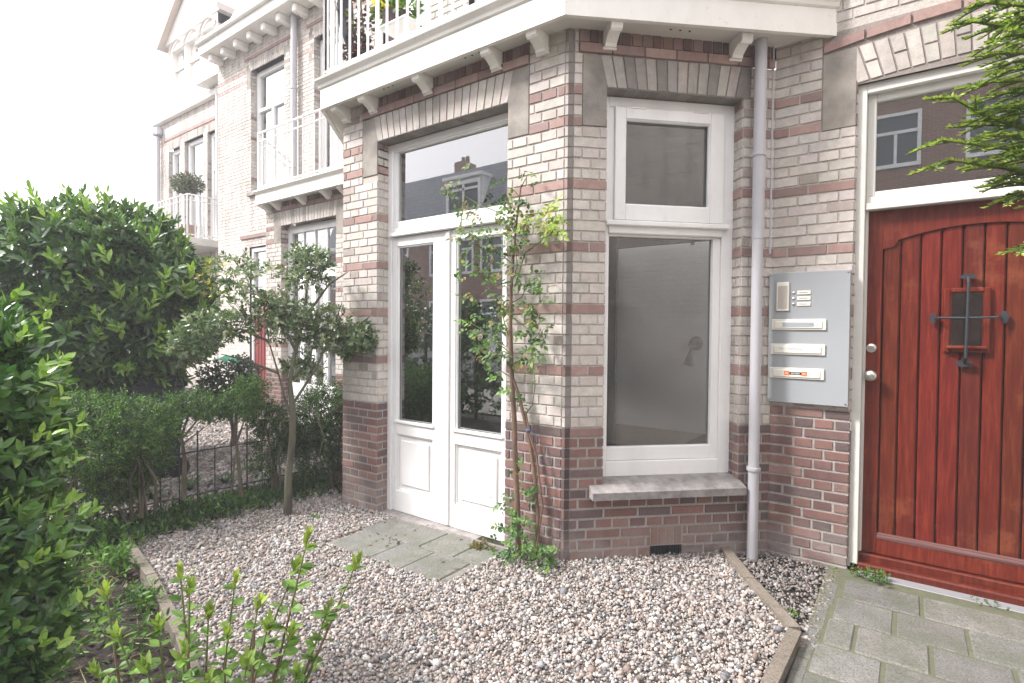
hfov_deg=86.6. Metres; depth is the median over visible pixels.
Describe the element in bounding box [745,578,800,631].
edging board
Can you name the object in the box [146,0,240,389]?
brick house
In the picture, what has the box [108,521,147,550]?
weed
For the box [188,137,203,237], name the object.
window
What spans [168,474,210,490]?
strap plant
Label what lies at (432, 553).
step paving
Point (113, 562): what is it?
weed
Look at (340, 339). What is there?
holly tree
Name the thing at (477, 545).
weed
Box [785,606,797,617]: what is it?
weed
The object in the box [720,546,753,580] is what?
edging board
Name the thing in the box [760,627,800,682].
edging board
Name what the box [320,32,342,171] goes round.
window
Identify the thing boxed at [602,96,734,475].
window
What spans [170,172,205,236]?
topiary tree
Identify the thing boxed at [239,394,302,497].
hedge shrub
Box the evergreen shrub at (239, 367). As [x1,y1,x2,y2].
[183,352,268,446]
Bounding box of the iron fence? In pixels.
[72,424,317,519]
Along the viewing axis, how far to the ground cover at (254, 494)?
4.23 m
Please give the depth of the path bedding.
2.77 m
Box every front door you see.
[251,247,265,400]
[848,55,1023,613]
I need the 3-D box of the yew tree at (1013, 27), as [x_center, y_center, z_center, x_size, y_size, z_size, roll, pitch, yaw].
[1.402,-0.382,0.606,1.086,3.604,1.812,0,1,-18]
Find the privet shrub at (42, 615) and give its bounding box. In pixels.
[0,283,103,682]
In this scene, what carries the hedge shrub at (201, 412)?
on the ground cover at (254, 494)
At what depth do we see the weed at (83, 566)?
3.29 m
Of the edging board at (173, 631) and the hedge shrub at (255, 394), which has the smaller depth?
the edging board at (173, 631)
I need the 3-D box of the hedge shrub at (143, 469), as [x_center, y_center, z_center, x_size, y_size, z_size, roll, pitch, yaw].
[-2.867,0.849,4.027,0.848,1.096,0.712,1,1,8]
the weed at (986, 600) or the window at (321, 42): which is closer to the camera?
the weed at (986, 600)
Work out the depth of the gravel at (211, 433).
5.97 m
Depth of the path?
2.47 m
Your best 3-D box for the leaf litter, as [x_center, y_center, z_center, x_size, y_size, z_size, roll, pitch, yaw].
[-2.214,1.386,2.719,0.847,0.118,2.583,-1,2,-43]
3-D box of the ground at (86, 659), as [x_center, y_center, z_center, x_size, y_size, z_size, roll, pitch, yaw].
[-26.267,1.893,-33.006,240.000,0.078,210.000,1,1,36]
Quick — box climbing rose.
[440,163,569,573]
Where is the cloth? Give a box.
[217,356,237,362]
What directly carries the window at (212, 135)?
in the brick house at (185, 129)
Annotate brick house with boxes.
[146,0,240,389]
[195,0,343,442]
[314,0,1023,613]
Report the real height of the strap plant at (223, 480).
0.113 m
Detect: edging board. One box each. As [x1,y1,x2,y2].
[120,532,155,584]
[146,573,203,680]
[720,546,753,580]
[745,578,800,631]
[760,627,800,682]
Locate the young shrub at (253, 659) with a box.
[85,524,365,682]
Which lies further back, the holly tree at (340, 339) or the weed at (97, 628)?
the holly tree at (340, 339)
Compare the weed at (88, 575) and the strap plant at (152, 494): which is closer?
the weed at (88, 575)
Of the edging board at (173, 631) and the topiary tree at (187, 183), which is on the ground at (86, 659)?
the edging board at (173, 631)
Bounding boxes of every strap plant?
[136,485,170,498]
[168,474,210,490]
[203,469,237,482]
[257,467,284,479]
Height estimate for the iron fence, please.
0.670 m
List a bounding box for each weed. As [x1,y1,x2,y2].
[48,636,96,682]
[64,541,108,570]
[66,509,139,556]
[69,568,115,609]
[83,597,126,640]
[86,532,139,577]
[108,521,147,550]
[111,573,166,616]
[111,606,171,657]
[170,491,240,519]
[239,500,268,513]
[468,537,495,551]
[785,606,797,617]
[832,563,891,582]
[969,595,1009,610]
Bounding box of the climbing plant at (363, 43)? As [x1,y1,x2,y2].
[342,0,374,60]
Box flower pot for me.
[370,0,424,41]
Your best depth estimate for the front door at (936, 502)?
3.07 m
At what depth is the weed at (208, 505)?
4.29 m
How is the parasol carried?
on the brick house at (706, 168)
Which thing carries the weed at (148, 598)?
on the ground at (86, 659)
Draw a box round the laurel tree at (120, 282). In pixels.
[0,179,224,478]
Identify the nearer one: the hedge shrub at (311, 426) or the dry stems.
the dry stems
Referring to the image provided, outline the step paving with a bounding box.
[330,518,504,584]
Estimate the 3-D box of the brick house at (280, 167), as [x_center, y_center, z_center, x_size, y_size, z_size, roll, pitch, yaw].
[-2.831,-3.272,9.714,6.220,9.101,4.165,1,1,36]
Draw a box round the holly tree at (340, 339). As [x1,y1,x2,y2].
[162,240,381,515]
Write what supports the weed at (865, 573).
on the path bedding
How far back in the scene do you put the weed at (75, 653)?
2.28 m
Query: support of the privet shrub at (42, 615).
on the ground at (86, 659)
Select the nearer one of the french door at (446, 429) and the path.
the path
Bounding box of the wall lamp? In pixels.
[683,336,702,365]
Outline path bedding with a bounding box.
[796,565,1023,682]
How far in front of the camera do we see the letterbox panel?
3.31 m
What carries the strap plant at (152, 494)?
on the gravel at (211, 433)
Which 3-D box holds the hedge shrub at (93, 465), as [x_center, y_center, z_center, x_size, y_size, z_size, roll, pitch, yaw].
[-3.128,0.847,3.809,1.222,1.133,0.805,1,1,36]
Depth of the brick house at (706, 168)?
3.38 m
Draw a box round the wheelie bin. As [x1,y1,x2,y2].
[119,375,189,477]
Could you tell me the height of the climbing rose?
2.664 m
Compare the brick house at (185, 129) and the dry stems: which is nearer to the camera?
the dry stems
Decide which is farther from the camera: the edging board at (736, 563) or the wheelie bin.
the wheelie bin
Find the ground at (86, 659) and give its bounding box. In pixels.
[4,351,825,682]
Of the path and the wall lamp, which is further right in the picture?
the path
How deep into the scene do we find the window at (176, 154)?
14.05 m
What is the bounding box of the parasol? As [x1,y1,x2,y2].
[335,0,353,58]
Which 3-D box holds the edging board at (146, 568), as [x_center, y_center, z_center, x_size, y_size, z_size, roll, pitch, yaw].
[-2.388,1.381,3.441,0.050,0.129,0.935,-1,2,-44]
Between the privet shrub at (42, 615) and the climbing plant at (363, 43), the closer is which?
the privet shrub at (42, 615)
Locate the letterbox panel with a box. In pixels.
[767,269,851,406]
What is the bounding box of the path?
[786,580,1023,682]
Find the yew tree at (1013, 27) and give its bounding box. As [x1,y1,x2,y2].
[905,0,1023,255]
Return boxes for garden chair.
[379,14,423,45]
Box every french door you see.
[288,219,335,428]
[378,112,507,540]
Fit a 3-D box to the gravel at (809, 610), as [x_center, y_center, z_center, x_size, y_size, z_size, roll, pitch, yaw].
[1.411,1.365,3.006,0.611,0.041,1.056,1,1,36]
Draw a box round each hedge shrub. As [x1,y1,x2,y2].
[3,383,145,540]
[68,383,191,523]
[149,383,237,499]
[206,369,276,496]
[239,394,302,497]
[271,375,342,489]
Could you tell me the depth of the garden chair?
4.28 m
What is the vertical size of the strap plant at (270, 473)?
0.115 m
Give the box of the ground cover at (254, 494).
[33,471,342,563]
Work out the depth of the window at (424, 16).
5.45 m
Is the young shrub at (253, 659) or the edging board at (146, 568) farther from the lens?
the edging board at (146, 568)
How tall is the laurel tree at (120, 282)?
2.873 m
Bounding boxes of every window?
[172,149,179,227]
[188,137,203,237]
[211,133,214,239]
[257,60,284,186]
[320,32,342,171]
[388,0,427,41]
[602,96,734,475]
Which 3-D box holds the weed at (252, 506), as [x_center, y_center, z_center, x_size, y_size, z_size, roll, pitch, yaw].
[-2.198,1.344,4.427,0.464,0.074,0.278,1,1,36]
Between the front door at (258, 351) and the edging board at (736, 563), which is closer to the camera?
the edging board at (736, 563)
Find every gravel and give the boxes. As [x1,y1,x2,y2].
[4,411,342,522]
[136,483,786,682]
[735,552,838,649]
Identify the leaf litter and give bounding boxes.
[53,542,181,682]
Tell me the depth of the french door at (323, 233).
7.48 m
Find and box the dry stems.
[50,550,196,682]
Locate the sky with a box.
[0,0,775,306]

